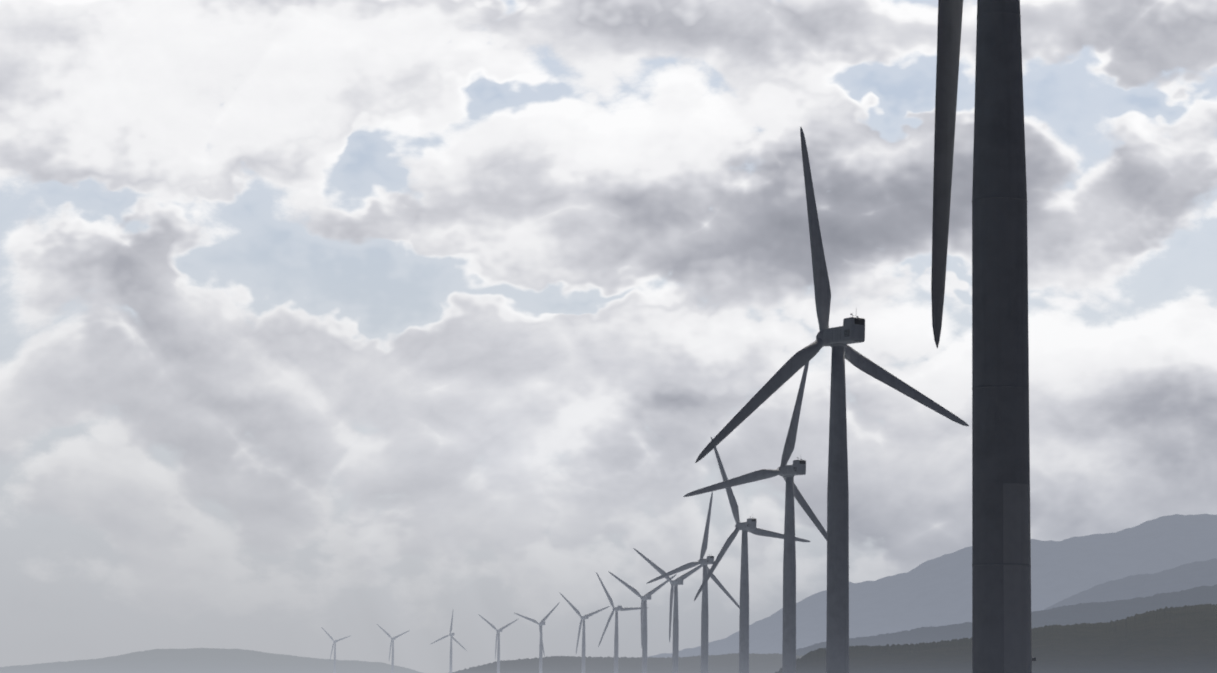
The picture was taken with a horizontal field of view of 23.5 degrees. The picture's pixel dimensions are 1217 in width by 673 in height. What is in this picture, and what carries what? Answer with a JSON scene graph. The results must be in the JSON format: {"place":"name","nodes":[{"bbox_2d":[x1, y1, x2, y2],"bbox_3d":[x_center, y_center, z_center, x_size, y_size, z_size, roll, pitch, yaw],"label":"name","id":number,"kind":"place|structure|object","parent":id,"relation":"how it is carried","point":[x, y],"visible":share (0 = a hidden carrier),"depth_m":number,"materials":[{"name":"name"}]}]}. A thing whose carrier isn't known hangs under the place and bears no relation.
{"place":"outdoors","nodes":[
{"label":"outdoors","id":0,"kind":"place"},
{"bbox_2d":[0,648,421,672],"bbox_3d":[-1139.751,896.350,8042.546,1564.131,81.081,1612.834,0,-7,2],"label":"headland hill","id":1,"kind":"structure","parent":0,"point":[204,660],"depth_m":7588.43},
{"bbox_2d":[0,0,1216,672],"label":"sky","id":2,"kind":"structure","parent":0,"point":[344,318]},
{"bbox_2d":[452,653,802,672],"bbox_3d":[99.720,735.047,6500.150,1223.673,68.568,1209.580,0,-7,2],"label":"hill","id":3,"kind":"structure","parent":0,"point":[758,663],"depth_m":6205.78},
{"bbox_2d":[647,514,1216,657],"bbox_3d":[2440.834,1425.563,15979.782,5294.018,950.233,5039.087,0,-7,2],"label":"mountain","id":4,"kind":"structure","parent":0,"point":[936,592],"depth_m":14913.02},
{"bbox_2d":[775,603,1216,672],"bbox_3d":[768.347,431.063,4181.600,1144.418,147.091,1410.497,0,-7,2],"label":"ridge hill","id":5,"kind":"structure","parent":0,"point":[1183,639],"depth_m":3789.18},
{"bbox_2d":[796,584,1216,655],"bbox_3d":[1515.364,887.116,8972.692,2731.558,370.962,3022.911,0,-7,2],"label":"mountain","id":6,"kind":"structure","parent":0,"point":[1099,612],"depth_m":8497.54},
{"bbox_2d":[1044,558,1216,609],"bbox_3d":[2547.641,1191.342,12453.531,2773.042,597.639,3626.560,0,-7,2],"label":"spur hill","id":7,"kind":"structure","parent":0,"point":[1189,575],"depth_m":11933.71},
{"label":"ground","id":8,"kind":"structure","parent":0,"visible":0},
{"bbox_2d":[321,627,349,672],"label":"wind turbine","id":9,"kind":"object","parent":8,"relation":"on","point":[334,646],"visible":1,"depth_m":5598.51,"materials":[{"name":"paint"}]},
{"bbox_2d":[377,624,409,672],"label":"wind turbine","id":10,"kind":"object","parent":8,"relation":"on","point":[392,645],"visible":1,"depth_m":5090.85,"materials":[{"name":"paint"}]},
{"bbox_2d":[431,612,466,672],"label":"wind turbine","id":11,"kind":"object","parent":8,"relation":"on","point":[454,639],"visible":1,"depth_m":4546.48,"materials":[{"name":"paint"}]},
{"bbox_2d":[478,614,517,672],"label":"wind turbine","id":12,"kind":"object","parent":8,"relation":"on","point":[498,631],"visible":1,"depth_m":4116.31,"materials":[{"name":"paint"}]},
{"bbox_2d":[515,602,559,672],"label":"wind turbine","id":13,"kind":"object","parent":8,"relation":"on","point":[541,647],"visible":1,"depth_m":3560.05,"materials":[{"name":"paint"}]},
{"bbox_2d":[559,592,609,672],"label":"wind turbine","id":14,"kind":"object","parent":8,"relation":"on","point":[584,617],"visible":1,"depth_m":3159.83,"materials":[{"name":"paint"}]},
{"bbox_2d":[596,572,647,672],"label":"wind turbine","id":15,"kind":"object","parent":8,"relation":"on","point":[617,609],"visible":0.96,"depth_m":2754.68,"materials":[{"name":"paint"}]},
{"bbox_2d":[608,571,676,672],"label":"wind turbine","id":16,"kind":"object","parent":8,"relation":"on","point":[645,597],"visible":0.98,"depth_m":2370.89,"materials":[{"name":"paint"}]},
{"bbox_2d":[633,548,702,672],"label":"wind turbine","id":17,"kind":"object","parent":8,"relation":"on","point":[676,582],"visible":0.96,"depth_m":1987.06,"materials":[{"name":"paint"}]},
{"bbox_2d":[646,491,739,672],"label":"wind turbine","id":18,"kind":"object","parent":8,"relation":"on","point":[704,563],"visible":0.94,"depth_m":1628.64,"materials":[{"name":"paint"}]},
{"bbox_2d":[694,437,810,672],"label":"wind turbine","id":19,"kind":"object","parent":8,"relation":"on","point":[749,525],"visible":0.94,"depth_m":1247.56,"materials":[{"name":"paint"}]},
{"bbox_2d":[683,362,849,672],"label":"wind turbine","id":20,"kind":"object","parent":8,"relation":"on","point":[786,472],"visible":0.98,"depth_m":913.93,"materials":[{"name":"paint"}]},
{"bbox_2d":[695,127,968,672],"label":"wind turbine","id":21,"kind":"object","parent":8,"relation":"on","point":[851,330],"visible":1,"depth_m":555.18,"materials":[{"name":"paint"}]},
{"bbox_2d":[931,0,1035,672],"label":"wind turbine","id":22,"kind":"object","parent":8,"relation":"on","point":[1001,592],"visible":1,"depth_m":215.07,"materials":[{"name":"paint"}]}
]}

